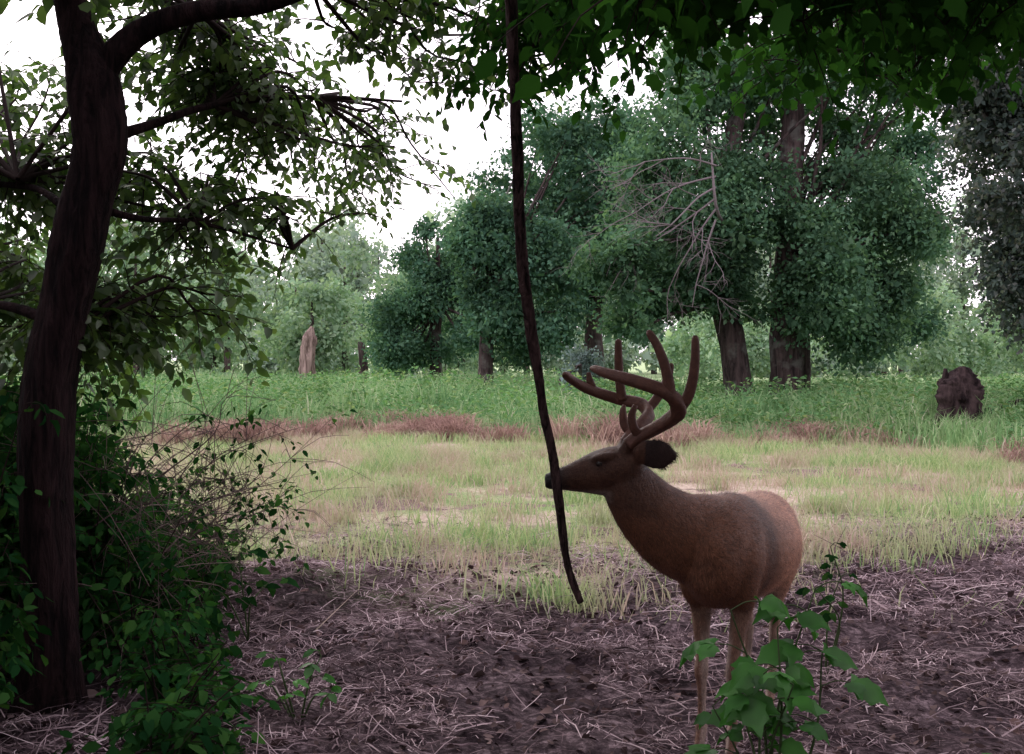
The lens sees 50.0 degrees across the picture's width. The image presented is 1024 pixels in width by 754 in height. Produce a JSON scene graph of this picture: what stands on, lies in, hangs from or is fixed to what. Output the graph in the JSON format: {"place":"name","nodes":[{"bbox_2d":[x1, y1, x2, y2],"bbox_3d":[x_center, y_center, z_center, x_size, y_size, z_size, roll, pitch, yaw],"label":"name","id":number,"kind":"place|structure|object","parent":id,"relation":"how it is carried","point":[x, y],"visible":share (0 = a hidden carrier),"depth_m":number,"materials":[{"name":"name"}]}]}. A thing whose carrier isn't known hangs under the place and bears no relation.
{"place":"outdoors","nodes":[
{"label":"outdoors","id":0,"kind":"place"},
{"bbox_2d":[0,0,1022,359],"label":"sky","id":1,"kind":"structure","parent":0,"point":[36,40],"materials":[{"name":"white"}]},
{"bbox_2d":[0,360,1023,753],"bbox_3d":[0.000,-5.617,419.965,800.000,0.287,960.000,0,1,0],"label":"ground","id":2,"kind":"structure","parent":0,"point":[512,714],"depth_m":5.25,"materials":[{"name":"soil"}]},
{"bbox_2d":[0,365,280,753],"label":"understory shrub","id":3,"kind":"object","parent":2,"relation":"on","point":[181,723],"visible":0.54,"depth_m":4.80,"materials":[{"name":"green plant"}]},
{"bbox_2d":[0,296,373,687],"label":"brush thicket","id":4,"kind":"object","parent":2,"relation":"on","point":[192,541],"visible":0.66,"depth_m":5.90,"materials":[{"name":"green plant"}]},
{"bbox_2d":[193,547,299,640],"bbox_3d":[-1.345,1.117,5.572,0.518,0.484,0.259,0,1,0],"label":"weed plant","id":5,"kind":"object","parent":2,"relation":"on","point":[269,586],"visible":0.92,"depth_m":5.60,"materials":[{"name":"green plant"}]},
{"bbox_2d":[0,0,567,720],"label":"mulberry tree","id":6,"kind":"object","parent":2,"relation":"on","point":[76,314],"visible":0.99,"depth_m":5.04,"materials":[{"name":"green plant"}]},
{"bbox_2d":[245,648,341,723],"bbox_3d":[-0.859,1.221,4.261,0.392,0.322,0.282,0,1,0],"label":"weed plant","id":7,"kind":"object","parent":2,"relation":"on","point":[310,668],"visible":0.94,"depth_m":4.24,"materials":[{"name":"green plant"}]},
{"bbox_2d":[298,326,317,377],"bbox_3d":[-7.400,-0.438,40.016,0.776,2.836,0.784,0,1,0],"label":"tree snag","id":8,"kind":"object","parent":2,"relation":"on","point":[309,343],"visible":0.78,"depth_m":39.78,"materials":[{"name":"brown wood"}]},
{"bbox_2d":[358,341,368,378],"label":"tree snag","id":9,"kind":"object","parent":2,"relation":"on","point":[361,353],"visible":0.45,"depth_m":47.84,"materials":[{"name":"brown plant"}]},
{"bbox_2d":[356,214,494,380],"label":"willow tree","id":10,"kind":"object","parent":2,"relation":"on","point":[399,342],"visible":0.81,"depth_m":45.08,"materials":[{"name":"green plant"}]},
{"bbox_2d":[0,220,1023,382],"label":"distant bushes","id":11,"kind":"object","parent":2,"relation":"on","point":[297,314],"visible":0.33,"depth_m":61.84,"materials":[{"name":"green plant"}]},
{"bbox_2d":[0,176,1023,377],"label":"distant treeline","id":12,"kind":"object","parent":2,"relation":"on","point":[316,263],"visible":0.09,"depth_m":101.93,"materials":[{"name":"green plant"}]},
{"bbox_2d":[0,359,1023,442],"bbox_3d":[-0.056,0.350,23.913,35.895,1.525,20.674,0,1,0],"label":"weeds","id":13,"kind":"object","parent":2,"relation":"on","point":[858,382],"visible":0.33,"depth_m":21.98,"materials":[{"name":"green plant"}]},
{"bbox_2d":[1,366,1023,457],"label":"tall grass","id":14,"kind":"structure","parent":2,"relation":"on","point":[963,430],"depth_m":21.23,"materials":[{"name":"green plant"}]},
{"bbox_2d":[78,419,1023,635],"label":"grass clearing","id":15,"kind":"object","parent":2,"relation":"on","point":[409,458],"depth_m":11.15,"materials":[{"name":"green plant"}]},
{"bbox_2d":[431,75,680,385],"bbox_3d":[1.383,-4.471,37.522,9.926,11.028,6.896,-1,1,-43],"label":"maple tree","id":16,"kind":"object","parent":2,"relation":"on","point":[480,244],"visible":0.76,"depth_m":35.44,"materials":[{"name":"green plant"}]},
{"bbox_2d":[556,342,607,396],"bbox_3d":[1.921,0.036,30.074,1.454,2.021,1.921,0,1,0],"label":"blue shrub","id":17,"kind":"object","parent":2,"relation":"on","point":[580,366],"visible":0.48,"depth_m":30.02,"materials":[{"name":"grey plant"}]},
{"bbox_2d":[148,401,1023,465],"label":"dry grass","id":18,"kind":"structure","parent":2,"relation":"on","point":[457,425],"depth_m":18.80,"materials":[{"name":"brown plant"}]},
{"bbox_2d":[506,90,698,379],"bbox_3d":[3.548,-4.583,39.889,8.102,11.132,6.958,0,1,-24],"label":"maple tree","id":19,"kind":"object","parent":2,"relation":"on","point":[595,340],"visible":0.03,"depth_m":39.29,"materials":[{"name":"green plant"}]},
{"bbox_2d":[545,330,803,753],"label":"white tailed deer","id":20,"kind":"object","parent":2,"relation":"on","point":[726,550],"visible":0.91,"depth_m":3.85},
{"bbox_2d":[408,0,1023,160],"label":"box elder tree","id":21,"kind":"object","parent":2,"relation":"on","point":[960,35],"visible":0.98,"depth_m":3.99,"materials":[{"name":"green plant"}]},
{"bbox_2d":[505,0,583,603],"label":"hanging vine","id":22,"kind":"object","parent":21,"relation":"hanging from","point":[516,135],"visible":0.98,"depth_m":3.72,"materials":[{"name":"brown plant"}]},
{"bbox_2d":[559,1,886,401],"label":"ash tree","id":23,"kind":"object","parent":2,"relation":"on","point":[633,313],"visible":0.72,"depth_m":26.64,"materials":[{"name":"green plant"}]},
{"bbox_2d":[555,139,762,342],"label":"dead branches","id":24,"kind":"object","parent":23,"relation":"attached to","point":[714,199],"visible":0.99,"depth_m":25.19,"materials":[{"name":"grey wood"}]},
{"bbox_2d":[679,580,888,753],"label":"maple sapling","id":25,"kind":"object","parent":2,"relation":"on","point":[752,708],"visible":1,"depth_m":3.02,"materials":[{"name":"green plant"}]},
{"bbox_2d":[795,542,861,674],"bbox_3d":[1.432,1.057,4.975,0.314,0.622,0.205,0,1,0],"label":"weed plant","id":26,"kind":"object","parent":2,"relation":"on","point":[827,616],"visible":0.91,"depth_m":4.96,"materials":[{"name":"green plant"}]},
{"bbox_2d":[707,9,967,399],"bbox_3d":[8.192,-4.393,27.913,6.853,11.267,6.611,0,1,0],"label":"ash tree","id":27,"kind":"object","parent":2,"relation":"on","point":[822,276],"visible":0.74,"depth_m":26.98,"materials":[{"name":"green plant"}]},
{"bbox_2d":[802,106,967,393],"bbox_3d":[10.089,-3.264,30.008,4.309,8.870,5.546,1,1,42],"label":"maple tree","id":28,"kind":"object","parent":2,"relation":"on","point":[916,145],"visible":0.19,"depth_m":29.82,"materials":[{"name":"green plant"}]},
{"bbox_2d":[931,366,984,433],"bbox_3d":[8.112,0.557,19.976,1.420,1.517,1.464,0,1,-23],"label":"tree stump","id":29,"kind":"object","parent":2,"relation":"on","point":[963,387],"visible":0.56,"depth_m":19.76,"materials":[{"name":"brown wood"}]},
{"bbox_2d":[908,40,1023,357],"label":"cottonwood tree","id":30,"kind":"object","parent":2,"relation":"on","point":[996,134],"visible":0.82,"depth_m":19.59,"materials":[{"name":"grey plant"}]},
{"bbox_2d":[984,399,1023,413],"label":"fallen log","id":31,"kind":"object","parent":2,"relation":"on","point":[1016,400],"visible":0.17,"depth_m":20.73,"materials":[{"name":"brown plant"}]}
]}

